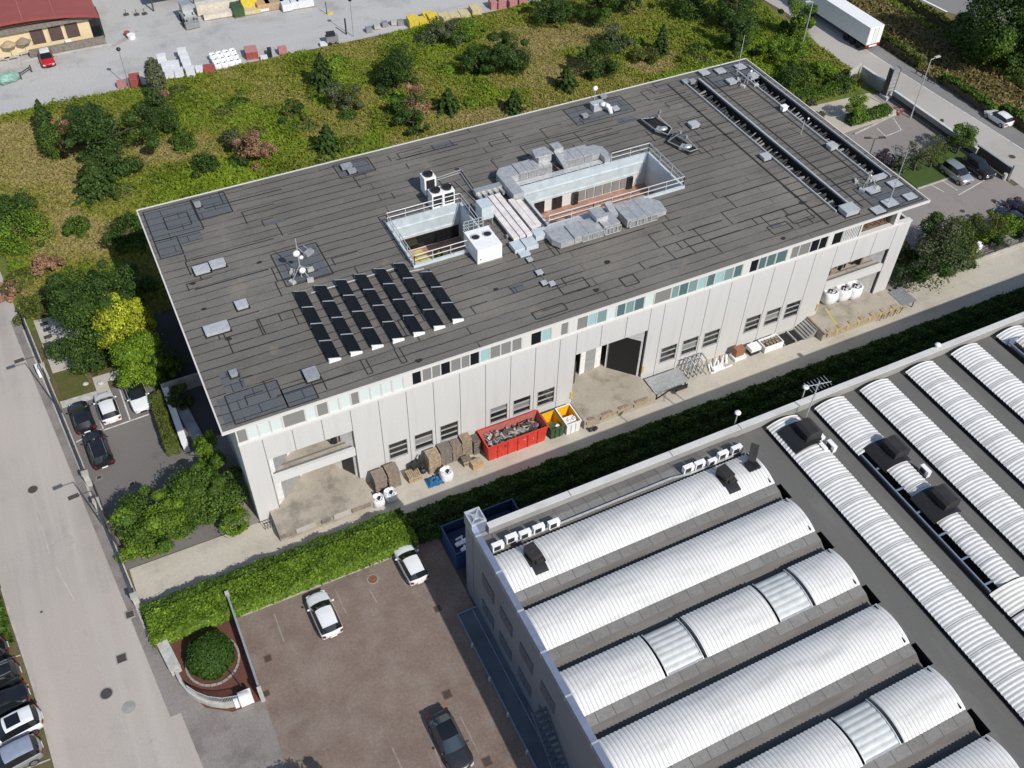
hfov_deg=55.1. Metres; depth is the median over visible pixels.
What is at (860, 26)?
lorry
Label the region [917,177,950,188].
kerb
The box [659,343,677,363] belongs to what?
window
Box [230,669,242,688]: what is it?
lamp
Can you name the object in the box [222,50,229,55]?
bulk bag
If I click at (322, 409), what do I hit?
clerestory window
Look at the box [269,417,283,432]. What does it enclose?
clerestory window
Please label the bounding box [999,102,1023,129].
hedge
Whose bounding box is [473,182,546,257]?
flat duct
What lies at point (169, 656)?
wall block
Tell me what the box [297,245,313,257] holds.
ballast frame
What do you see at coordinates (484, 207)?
control cabinet
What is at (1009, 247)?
lane fence
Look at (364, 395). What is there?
clerestory window
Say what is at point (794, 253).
clerestory window
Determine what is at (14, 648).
ground
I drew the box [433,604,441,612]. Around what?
manhole cover
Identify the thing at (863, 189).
aerial mast
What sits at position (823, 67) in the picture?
bush
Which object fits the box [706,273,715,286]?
clerestory window
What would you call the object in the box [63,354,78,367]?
steel plate
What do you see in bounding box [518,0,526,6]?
brick pallet
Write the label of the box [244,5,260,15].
material stack
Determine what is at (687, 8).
broadleaf tree
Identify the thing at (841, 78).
bush
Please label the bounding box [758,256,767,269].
clerestory window
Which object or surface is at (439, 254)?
potted plant
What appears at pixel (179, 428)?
white wall
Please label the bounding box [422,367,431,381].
clerestory window
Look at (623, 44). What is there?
bush
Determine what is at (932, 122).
boundary wall
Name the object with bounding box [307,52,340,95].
conifer
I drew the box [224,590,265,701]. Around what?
sliding gate
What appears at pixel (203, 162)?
bush
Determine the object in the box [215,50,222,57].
bulk bag
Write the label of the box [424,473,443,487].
plastic sheet
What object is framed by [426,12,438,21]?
yellow stack
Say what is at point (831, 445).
air conditioner
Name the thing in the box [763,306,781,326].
window
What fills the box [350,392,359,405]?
clerestory window
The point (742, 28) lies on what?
broadleaf tree
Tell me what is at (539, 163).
air duct
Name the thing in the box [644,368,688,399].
dock ramp
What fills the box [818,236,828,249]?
clerestory window
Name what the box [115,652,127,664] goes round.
manhole cover
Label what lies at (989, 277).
service lane
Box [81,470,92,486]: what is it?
gate pillar
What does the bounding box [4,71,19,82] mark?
covered bundle
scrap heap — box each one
[409,455,426,473]
[588,426,597,431]
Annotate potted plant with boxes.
[434,249,442,257]
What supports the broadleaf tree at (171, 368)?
on the side passage
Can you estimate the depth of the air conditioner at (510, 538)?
70.73 m
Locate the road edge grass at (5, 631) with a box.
[0,596,13,645]
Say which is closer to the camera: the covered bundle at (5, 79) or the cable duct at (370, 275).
the cable duct at (370, 275)
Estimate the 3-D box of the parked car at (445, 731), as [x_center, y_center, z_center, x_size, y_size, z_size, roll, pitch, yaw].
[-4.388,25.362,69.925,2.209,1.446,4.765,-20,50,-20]
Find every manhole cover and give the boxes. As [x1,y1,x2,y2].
[27,485,38,493]
[99,687,113,699]
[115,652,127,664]
[122,701,135,713]
[124,609,135,619]
[263,654,272,662]
[263,689,270,696]
[367,574,377,583]
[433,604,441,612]
[441,688,453,699]
[481,755,493,767]
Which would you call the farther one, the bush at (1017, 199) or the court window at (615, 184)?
the bush at (1017, 199)
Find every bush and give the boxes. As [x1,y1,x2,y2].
[0,186,38,228]
[0,200,58,257]
[0,277,25,302]
[12,292,50,325]
[30,253,65,276]
[35,119,86,159]
[61,215,89,241]
[101,211,146,254]
[114,533,145,563]
[155,88,172,104]
[164,382,193,409]
[168,128,197,153]
[185,630,235,680]
[190,150,220,178]
[217,502,252,537]
[219,127,252,151]
[228,151,250,168]
[231,128,278,169]
[275,100,308,129]
[319,81,363,109]
[394,105,430,136]
[414,16,472,48]
[448,16,486,39]
[457,43,496,76]
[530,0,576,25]
[600,22,634,53]
[629,45,659,64]
[761,34,808,62]
[776,58,818,89]
[801,60,839,83]
[806,98,817,106]
[815,111,825,117]
[829,72,851,93]
[875,148,896,166]
[891,155,909,172]
[969,209,1016,243]
[984,232,1005,249]
[995,213,1023,232]
[1003,196,1023,209]
[1004,65,1023,89]
[1009,214,1023,239]
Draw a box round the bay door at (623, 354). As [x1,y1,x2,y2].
[606,338,640,375]
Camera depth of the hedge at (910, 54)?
140.21 m
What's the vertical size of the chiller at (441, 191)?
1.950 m
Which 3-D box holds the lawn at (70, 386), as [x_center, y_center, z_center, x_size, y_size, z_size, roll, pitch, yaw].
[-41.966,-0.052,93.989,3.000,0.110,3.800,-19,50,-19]
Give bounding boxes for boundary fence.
[19,310,42,362]
[42,367,85,470]
[99,510,134,592]
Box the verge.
[848,0,1023,133]
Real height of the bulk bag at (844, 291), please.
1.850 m
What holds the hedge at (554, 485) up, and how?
on the hedge bed
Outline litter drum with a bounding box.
[1002,173,1007,180]
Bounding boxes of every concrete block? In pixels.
[888,108,896,116]
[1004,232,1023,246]
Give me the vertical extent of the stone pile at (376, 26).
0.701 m
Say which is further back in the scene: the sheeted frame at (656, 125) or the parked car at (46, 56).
the parked car at (46, 56)
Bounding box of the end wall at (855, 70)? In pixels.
[849,63,861,76]
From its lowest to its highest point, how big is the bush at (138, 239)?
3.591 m
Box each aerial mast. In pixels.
[288,238,313,284]
[736,35,744,73]
[737,70,758,87]
[804,376,831,417]
[854,170,880,192]
[888,149,908,202]
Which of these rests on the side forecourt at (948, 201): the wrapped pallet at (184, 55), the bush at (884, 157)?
the bush at (884, 157)
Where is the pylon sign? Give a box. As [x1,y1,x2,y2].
[879,66,901,100]
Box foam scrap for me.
[446,509,510,552]
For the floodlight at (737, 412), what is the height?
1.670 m
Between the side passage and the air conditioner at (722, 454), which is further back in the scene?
the side passage
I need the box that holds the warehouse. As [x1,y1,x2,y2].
[136,58,930,541]
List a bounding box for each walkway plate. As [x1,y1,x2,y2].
[516,159,602,185]
[545,209,607,228]
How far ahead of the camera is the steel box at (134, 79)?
130.86 m
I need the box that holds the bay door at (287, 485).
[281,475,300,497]
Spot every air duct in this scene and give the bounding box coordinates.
[496,142,611,199]
[544,196,666,247]
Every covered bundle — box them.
[0,73,11,84]
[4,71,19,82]
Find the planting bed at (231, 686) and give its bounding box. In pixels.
[170,620,260,711]
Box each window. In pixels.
[235,429,248,443]
[246,425,259,439]
[258,421,271,435]
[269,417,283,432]
[282,409,305,428]
[305,406,316,420]
[316,402,328,416]
[328,398,339,412]
[340,394,351,408]
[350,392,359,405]
[358,388,370,402]
[370,384,381,398]
[382,381,392,394]
[388,438,408,459]
[393,377,403,391]
[412,371,421,385]
[414,429,433,450]
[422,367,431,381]
[431,364,440,378]
[440,361,450,375]
[440,420,458,441]
[450,358,460,372]
[461,355,469,368]
[470,351,479,365]
[480,348,489,362]
[482,573,493,603]
[482,598,493,629]
[490,344,500,359]
[490,403,507,424]
[499,630,511,660]
[500,605,512,636]
[501,341,510,355]
[512,337,521,351]
[513,395,530,415]
[518,666,530,697]
[519,641,532,674]
[531,331,541,345]
[534,201,544,212]
[537,386,554,407]
[538,704,551,733]
[540,680,554,714]
[541,327,551,342]
[552,196,561,209]
[560,322,568,335]
[577,315,588,330]
[578,189,585,200]
[586,187,593,198]
[587,312,597,326]
[595,184,602,195]
[596,309,606,323]
[603,182,610,193]
[606,306,616,320]
[612,180,619,190]
[616,303,625,317]
[620,178,626,188]
[625,300,634,313]
[633,297,644,311]
[644,293,654,307]
[653,288,671,304]
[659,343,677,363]
[671,285,679,298]
[678,282,688,296]
[680,335,698,356]
[687,279,698,293]
[696,276,706,290]
[701,328,720,348]
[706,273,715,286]
[714,270,724,284]
[723,267,734,281]
[733,264,743,277]
[743,313,761,333]
[749,259,759,272]
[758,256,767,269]
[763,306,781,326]
[765,253,776,267]
[775,249,788,263]
[782,299,801,319]
[789,245,800,259]
[797,242,810,256]
[809,239,820,252]
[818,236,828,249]
[831,231,843,245]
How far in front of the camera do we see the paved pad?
98.42 m
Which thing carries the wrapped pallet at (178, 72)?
on the yard at (100, 70)
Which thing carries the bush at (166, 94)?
on the meadow
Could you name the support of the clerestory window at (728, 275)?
in the warehouse
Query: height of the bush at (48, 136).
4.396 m
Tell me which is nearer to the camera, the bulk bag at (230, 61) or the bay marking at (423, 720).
the bay marking at (423, 720)
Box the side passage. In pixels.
[141,309,220,435]
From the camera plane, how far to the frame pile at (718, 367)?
96.98 m
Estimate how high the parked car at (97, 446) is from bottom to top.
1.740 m
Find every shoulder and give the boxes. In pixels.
[10,319,180,716]
[814,13,1023,148]
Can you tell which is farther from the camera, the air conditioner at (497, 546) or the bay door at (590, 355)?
the bay door at (590, 355)
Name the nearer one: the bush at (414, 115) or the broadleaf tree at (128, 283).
the broadleaf tree at (128, 283)
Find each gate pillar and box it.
[38,362,49,378]
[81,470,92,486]
[92,497,103,513]
[129,591,141,609]
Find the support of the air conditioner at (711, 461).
on the factory
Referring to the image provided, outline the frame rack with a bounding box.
[679,352,707,378]
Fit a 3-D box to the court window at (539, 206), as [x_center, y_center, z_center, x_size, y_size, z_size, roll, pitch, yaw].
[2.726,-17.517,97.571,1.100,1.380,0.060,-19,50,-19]
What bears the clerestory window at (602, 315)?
in the warehouse
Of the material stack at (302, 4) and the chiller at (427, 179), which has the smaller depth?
the chiller at (427, 179)
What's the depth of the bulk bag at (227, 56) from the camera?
135.82 m
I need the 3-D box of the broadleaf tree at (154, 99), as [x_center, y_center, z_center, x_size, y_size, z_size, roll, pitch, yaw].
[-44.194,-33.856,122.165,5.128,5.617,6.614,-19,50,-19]
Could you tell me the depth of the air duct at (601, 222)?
90.17 m
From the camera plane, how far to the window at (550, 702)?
66.63 m
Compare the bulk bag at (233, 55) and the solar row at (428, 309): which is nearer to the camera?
the solar row at (428, 309)
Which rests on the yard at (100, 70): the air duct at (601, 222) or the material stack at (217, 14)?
the material stack at (217, 14)
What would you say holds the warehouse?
on the meadow
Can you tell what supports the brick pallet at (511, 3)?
on the yard at (100, 70)
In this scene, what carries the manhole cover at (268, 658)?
on the car park
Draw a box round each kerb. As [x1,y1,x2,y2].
[18,43,109,61]
[22,330,149,638]
[242,545,418,616]
[854,115,892,134]
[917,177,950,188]
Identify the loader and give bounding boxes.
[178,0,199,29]
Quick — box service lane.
[129,245,1023,603]
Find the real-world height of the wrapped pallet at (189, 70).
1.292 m
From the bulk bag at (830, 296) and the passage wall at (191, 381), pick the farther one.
the bulk bag at (830, 296)
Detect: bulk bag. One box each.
[209,52,216,60]
[211,57,218,62]
[213,61,221,69]
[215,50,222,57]
[218,55,225,61]
[220,60,228,68]
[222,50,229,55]
[224,54,231,59]
[227,57,234,66]
[229,48,236,53]
[231,52,238,58]
[233,57,241,65]
[372,493,384,507]
[383,486,397,502]
[439,465,453,482]
[820,287,838,304]
[835,283,852,301]
[846,280,863,299]
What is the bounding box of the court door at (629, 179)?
[626,176,633,189]
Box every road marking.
[1,496,132,767]
[862,47,1023,149]
[923,0,947,11]
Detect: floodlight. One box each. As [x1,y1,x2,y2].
[734,410,740,424]
[801,385,808,398]
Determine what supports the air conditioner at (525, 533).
on the factory
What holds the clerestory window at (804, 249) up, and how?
in the warehouse
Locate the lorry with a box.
[798,0,884,47]
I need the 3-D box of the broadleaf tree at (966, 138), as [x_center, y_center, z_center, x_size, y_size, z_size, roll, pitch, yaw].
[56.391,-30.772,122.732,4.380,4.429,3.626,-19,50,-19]
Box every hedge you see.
[143,514,418,648]
[147,389,180,456]
[405,285,1023,532]
[416,302,1023,543]
[792,78,856,103]
[843,102,892,126]
[879,30,927,68]
[899,0,973,44]
[938,72,997,112]
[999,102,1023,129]
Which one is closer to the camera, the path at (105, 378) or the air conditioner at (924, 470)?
the air conditioner at (924, 470)
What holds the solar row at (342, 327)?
on the warehouse
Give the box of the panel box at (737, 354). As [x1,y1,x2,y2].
[729,344,746,361]
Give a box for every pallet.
[116,79,126,88]
[156,53,166,67]
[160,60,170,73]
[164,67,174,79]
[170,60,179,70]
[173,67,183,78]
[177,47,185,59]
[179,52,188,65]
[181,58,190,72]
[184,65,195,76]
[195,64,203,73]
[203,63,213,73]
[243,45,258,60]
[260,54,267,60]
[277,45,287,55]
[319,41,327,46]
[488,0,498,9]
[497,0,505,9]
[506,0,517,8]
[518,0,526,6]
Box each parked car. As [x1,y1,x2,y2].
[0,635,8,661]
[0,659,21,690]
[0,681,30,718]
[0,704,43,747]
[0,733,43,767]
[38,47,55,67]
[67,400,96,434]
[82,429,114,469]
[93,391,122,424]
[114,498,158,532]
[124,380,150,413]
[306,590,342,639]
[393,544,428,585]
[427,707,473,767]
[940,158,973,185]
[961,153,995,179]
[984,109,1014,127]
[993,206,1023,216]
[1008,199,1023,215]
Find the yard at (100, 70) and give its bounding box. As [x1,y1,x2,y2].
[0,0,540,114]
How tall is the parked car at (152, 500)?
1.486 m
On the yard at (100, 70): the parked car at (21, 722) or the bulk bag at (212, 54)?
the bulk bag at (212, 54)
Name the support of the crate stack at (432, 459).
on the service lane
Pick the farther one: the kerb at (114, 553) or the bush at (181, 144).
the bush at (181, 144)
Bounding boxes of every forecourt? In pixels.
[154,618,286,767]
[844,93,1023,291]
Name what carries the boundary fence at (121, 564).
on the pavement
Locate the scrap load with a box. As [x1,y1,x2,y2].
[483,418,543,451]
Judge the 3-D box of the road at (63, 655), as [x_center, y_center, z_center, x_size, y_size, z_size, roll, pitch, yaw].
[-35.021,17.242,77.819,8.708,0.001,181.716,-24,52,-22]
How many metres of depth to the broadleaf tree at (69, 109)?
119.86 m
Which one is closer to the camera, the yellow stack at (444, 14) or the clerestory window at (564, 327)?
the clerestory window at (564, 327)
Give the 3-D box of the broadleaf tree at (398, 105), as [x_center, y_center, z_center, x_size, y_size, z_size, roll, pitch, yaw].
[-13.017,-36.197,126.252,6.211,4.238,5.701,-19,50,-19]
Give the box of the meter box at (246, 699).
[233,688,253,708]
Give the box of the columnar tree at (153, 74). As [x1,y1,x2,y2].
[143,57,165,91]
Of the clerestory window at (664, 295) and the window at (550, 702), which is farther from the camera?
the clerestory window at (664, 295)
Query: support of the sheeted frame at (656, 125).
on the warehouse
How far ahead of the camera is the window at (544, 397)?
90.01 m
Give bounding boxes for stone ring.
[185,639,239,686]
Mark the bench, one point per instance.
(15, 56)
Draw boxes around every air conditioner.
[491,540,503,552]
[504,531,517,545]
[518,528,531,539]
[532,522,544,535]
[547,517,559,530]
[681,462,694,473]
[693,458,705,469]
[706,456,717,467]
[716,449,728,460]
[729,443,742,455]
[818,440,827,450]
[825,439,837,452]
[918,464,931,478]
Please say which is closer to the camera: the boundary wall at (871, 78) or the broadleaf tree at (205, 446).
the broadleaf tree at (205, 446)
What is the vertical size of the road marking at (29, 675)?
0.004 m
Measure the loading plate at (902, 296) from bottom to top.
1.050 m
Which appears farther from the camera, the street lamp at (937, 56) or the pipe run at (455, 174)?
the street lamp at (937, 56)
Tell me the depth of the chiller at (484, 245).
87.10 m
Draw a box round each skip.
[440,498,518,568]
[477,409,548,460]
[541,409,565,438]
[555,403,581,434]
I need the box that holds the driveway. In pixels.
[440,374,1023,763]
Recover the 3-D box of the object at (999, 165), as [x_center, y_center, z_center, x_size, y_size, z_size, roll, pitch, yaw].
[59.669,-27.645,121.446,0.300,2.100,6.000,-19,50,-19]
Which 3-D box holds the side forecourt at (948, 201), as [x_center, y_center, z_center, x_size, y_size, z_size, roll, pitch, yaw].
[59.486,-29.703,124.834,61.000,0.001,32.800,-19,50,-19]
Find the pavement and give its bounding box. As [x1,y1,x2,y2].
[24,329,141,612]
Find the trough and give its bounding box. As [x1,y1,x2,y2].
[757,334,783,353]
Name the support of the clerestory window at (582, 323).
in the warehouse
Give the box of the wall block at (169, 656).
[157,639,181,675]
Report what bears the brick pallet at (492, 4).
on the yard at (100, 70)
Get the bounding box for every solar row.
[293,291,340,363]
[314,285,362,356]
[334,279,383,349]
[354,274,403,343]
[374,268,424,336]
[393,263,444,330]
[421,271,463,323]
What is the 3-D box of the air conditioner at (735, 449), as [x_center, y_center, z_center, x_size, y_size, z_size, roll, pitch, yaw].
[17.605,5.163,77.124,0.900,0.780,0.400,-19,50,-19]
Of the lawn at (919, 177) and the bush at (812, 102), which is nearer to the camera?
the lawn at (919, 177)
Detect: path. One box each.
[60,391,96,407]
[92,370,120,393]
[176,402,202,443]
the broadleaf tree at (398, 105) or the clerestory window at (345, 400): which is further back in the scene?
the broadleaf tree at (398, 105)
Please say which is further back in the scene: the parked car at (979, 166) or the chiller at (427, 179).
the parked car at (979, 166)
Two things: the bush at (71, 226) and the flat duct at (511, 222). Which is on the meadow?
the bush at (71, 226)
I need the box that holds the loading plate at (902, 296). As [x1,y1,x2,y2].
[888,287,916,306]
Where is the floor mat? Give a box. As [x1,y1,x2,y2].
[409,249,448,263]
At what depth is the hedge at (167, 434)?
89.11 m
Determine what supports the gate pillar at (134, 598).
on the service lane
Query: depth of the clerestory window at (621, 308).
86.50 m
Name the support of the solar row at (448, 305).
on the warehouse
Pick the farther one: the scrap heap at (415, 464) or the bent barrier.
the bent barrier
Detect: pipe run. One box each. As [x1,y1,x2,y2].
[436,169,478,199]
[455,181,480,221]
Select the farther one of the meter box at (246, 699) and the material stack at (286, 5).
the material stack at (286, 5)
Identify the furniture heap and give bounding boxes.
[327,435,340,443]
[829,268,835,275]
[834,263,845,269]
[850,258,863,264]
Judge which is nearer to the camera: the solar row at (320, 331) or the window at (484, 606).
the window at (484, 606)
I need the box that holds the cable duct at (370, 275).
[311,267,423,292]
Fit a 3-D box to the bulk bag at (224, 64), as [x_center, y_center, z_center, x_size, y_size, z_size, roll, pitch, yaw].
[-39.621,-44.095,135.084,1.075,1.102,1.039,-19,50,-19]
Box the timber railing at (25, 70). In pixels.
[18,65,32,79]
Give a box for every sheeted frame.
[636,110,671,138]
[664,130,697,154]
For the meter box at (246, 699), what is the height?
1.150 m
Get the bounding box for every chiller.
[420,170,435,196]
[427,183,454,208]
[464,225,502,264]
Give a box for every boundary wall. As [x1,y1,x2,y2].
[860,66,885,92]
[890,90,978,153]
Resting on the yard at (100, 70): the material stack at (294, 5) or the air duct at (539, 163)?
the material stack at (294, 5)
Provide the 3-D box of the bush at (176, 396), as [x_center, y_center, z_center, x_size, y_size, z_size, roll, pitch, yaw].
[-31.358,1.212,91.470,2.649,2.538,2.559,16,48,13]
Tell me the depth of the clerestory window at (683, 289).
88.60 m
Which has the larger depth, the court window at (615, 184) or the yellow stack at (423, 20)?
the yellow stack at (423, 20)
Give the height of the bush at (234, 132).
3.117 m
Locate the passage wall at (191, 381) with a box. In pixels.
[161,372,201,390]
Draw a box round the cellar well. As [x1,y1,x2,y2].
[775,327,802,346]
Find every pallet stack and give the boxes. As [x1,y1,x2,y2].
[405,468,422,483]
[458,432,472,455]
[461,454,471,467]
[470,434,480,454]
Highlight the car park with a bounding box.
[236,538,533,767]
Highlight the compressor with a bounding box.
[325,30,338,45]
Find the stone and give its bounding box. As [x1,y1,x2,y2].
[110,375,116,380]
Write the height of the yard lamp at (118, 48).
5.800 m
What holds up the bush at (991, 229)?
on the side forecourt at (948, 201)
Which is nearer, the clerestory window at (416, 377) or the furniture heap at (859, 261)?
the clerestory window at (416, 377)
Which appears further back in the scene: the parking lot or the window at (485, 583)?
the parking lot
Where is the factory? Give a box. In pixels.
[457,312,1023,767]
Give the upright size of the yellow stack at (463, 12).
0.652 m
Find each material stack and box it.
[194,0,235,16]
[202,8,233,20]
[230,1,245,18]
[239,0,256,6]
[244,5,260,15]
[255,0,270,10]
[265,0,280,10]
[280,0,292,12]
[289,0,297,9]
[297,0,314,9]
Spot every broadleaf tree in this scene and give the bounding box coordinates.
[43,268,130,375]
[57,102,103,146]
[61,98,161,177]
[79,259,159,333]
[91,292,162,356]
[106,484,199,560]
[108,328,164,389]
[134,86,181,138]
[148,339,188,388]
[158,451,249,527]
[192,430,221,468]
[374,41,421,94]
[387,82,431,123]
[473,29,534,76]
[576,0,619,28]
[579,39,622,78]
[613,0,642,14]
[671,0,716,21]
[715,0,763,31]
[721,7,760,56]
[773,0,818,43]
[845,92,869,116]
[888,211,977,293]
[906,140,936,170]
[919,133,953,167]
[939,0,1023,72]
[941,213,983,271]
[946,122,978,153]
[992,20,1023,79]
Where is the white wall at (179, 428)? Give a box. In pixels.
[160,384,189,452]
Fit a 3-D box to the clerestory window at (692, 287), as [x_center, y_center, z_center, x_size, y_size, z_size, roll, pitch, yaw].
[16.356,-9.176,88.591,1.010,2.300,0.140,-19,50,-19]
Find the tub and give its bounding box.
[746,341,761,355]
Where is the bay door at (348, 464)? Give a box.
[341,457,354,474]
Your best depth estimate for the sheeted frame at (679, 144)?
100.52 m
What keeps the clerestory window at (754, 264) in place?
in the warehouse
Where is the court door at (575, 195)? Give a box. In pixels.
[571,191,578,204]
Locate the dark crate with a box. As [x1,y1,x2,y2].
[266,47,272,58]
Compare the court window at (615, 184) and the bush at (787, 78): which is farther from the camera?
the bush at (787, 78)
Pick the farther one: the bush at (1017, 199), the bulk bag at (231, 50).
the bulk bag at (231, 50)
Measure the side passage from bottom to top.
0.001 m
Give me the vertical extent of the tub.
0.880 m
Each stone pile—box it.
[365,26,372,32]
[373,22,380,29]
[381,20,388,27]
[390,18,396,25]
[396,19,403,25]
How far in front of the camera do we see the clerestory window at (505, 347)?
82.92 m
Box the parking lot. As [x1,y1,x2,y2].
[60,384,234,568]
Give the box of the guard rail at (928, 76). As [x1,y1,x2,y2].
[916,68,935,83]
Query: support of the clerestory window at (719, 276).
in the warehouse
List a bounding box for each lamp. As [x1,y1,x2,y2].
[14,356,64,416]
[68,490,119,549]
[116,47,129,86]
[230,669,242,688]
[348,0,353,36]
[800,0,812,53]
[864,136,885,152]
[910,55,940,117]
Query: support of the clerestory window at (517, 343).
in the warehouse
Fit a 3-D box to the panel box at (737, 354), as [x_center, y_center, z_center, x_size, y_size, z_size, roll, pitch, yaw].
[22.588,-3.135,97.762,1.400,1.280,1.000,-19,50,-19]
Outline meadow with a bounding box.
[0,0,1016,375]
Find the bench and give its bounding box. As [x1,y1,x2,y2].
[6,55,18,61]
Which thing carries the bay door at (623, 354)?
in the warehouse
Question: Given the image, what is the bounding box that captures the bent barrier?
[879,307,907,320]
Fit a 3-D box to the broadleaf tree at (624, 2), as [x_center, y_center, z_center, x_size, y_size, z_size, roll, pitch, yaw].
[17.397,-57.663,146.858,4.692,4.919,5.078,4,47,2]
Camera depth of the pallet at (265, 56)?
136.83 m
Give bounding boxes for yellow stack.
[406,14,418,27]
[417,16,429,25]
[421,10,431,17]
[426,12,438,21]
[437,11,450,21]
[448,11,460,18]
[457,8,470,17]
[468,3,481,15]
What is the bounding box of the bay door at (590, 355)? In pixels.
[584,348,595,372]
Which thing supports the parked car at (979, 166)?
on the side forecourt at (948, 201)
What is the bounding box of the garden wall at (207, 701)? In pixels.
[174,670,248,708]
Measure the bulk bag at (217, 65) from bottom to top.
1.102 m
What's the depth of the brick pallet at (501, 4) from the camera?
148.47 m
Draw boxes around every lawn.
[54,369,93,399]
[90,359,128,376]
[890,143,965,187]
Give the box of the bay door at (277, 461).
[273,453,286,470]
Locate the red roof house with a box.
[0,0,104,57]
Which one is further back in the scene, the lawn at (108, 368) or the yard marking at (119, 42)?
the yard marking at (119, 42)
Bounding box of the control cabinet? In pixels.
[475,197,493,226]
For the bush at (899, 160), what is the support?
on the side forecourt at (948, 201)
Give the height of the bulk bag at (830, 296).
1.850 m
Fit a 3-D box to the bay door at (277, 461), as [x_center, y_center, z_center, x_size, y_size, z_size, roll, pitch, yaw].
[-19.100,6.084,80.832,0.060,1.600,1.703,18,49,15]
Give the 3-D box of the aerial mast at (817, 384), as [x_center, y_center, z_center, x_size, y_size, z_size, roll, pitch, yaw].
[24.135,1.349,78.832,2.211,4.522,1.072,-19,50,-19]
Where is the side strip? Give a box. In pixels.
[213,435,259,526]
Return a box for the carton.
[470,457,483,470]
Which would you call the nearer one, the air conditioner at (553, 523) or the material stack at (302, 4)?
the air conditioner at (553, 523)
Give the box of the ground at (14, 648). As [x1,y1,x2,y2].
[0,0,1018,767]
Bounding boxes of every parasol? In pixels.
[0,41,15,55]
[15,37,30,54]
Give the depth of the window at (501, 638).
73.16 m
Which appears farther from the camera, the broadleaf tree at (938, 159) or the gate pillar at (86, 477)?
the broadleaf tree at (938, 159)
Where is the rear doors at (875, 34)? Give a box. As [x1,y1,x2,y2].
[866,26,883,44]
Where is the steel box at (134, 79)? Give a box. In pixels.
[128,72,141,87]
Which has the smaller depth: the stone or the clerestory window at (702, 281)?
the clerestory window at (702, 281)
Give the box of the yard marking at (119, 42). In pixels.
[6,4,333,93]
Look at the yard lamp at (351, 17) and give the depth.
139.98 m
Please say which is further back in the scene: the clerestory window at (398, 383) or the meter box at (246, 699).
the clerestory window at (398, 383)
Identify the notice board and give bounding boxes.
[34,364,41,377]
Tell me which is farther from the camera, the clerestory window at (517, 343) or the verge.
the verge
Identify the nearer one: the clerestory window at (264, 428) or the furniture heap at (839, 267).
the clerestory window at (264, 428)
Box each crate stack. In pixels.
[370,467,387,492]
[383,462,401,487]
[424,447,440,474]
[436,441,451,465]
[449,438,462,461]
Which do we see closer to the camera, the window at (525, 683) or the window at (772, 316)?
the window at (525, 683)
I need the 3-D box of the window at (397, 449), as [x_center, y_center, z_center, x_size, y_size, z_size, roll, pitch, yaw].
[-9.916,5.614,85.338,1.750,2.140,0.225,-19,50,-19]
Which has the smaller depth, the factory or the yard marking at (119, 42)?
the factory
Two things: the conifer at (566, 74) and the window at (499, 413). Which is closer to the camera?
the window at (499, 413)
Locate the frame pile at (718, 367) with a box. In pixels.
[708,354,732,373]
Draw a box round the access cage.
[463,217,489,231]
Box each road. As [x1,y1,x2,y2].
[0,272,202,767]
[765,0,1023,187]
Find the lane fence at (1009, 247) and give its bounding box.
[896,237,1023,288]
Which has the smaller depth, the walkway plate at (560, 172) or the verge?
the walkway plate at (560, 172)
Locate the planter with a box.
[124,30,135,39]
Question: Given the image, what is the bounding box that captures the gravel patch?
[810,93,896,132]
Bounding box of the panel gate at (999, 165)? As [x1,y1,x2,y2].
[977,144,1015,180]
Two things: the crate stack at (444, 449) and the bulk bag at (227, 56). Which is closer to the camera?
the crate stack at (444, 449)
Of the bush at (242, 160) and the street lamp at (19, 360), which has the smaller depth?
the street lamp at (19, 360)
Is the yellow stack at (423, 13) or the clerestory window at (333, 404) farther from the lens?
the yellow stack at (423, 13)
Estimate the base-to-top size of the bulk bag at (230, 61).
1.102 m
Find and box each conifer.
[33,99,63,143]
[71,154,119,210]
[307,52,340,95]
[311,124,345,159]
[433,87,461,117]
[501,88,525,115]
[552,64,579,94]
[653,24,672,58]
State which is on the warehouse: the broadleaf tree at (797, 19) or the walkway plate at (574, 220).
the walkway plate at (574, 220)
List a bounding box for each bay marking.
[76,388,148,442]
[274,572,478,767]
[877,118,984,194]
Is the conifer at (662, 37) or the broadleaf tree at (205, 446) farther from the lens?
the conifer at (662, 37)
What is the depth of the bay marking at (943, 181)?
119.82 m
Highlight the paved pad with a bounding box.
[34,317,101,372]
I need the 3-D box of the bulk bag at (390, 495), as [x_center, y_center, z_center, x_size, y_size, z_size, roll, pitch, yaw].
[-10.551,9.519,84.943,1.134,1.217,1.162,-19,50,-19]

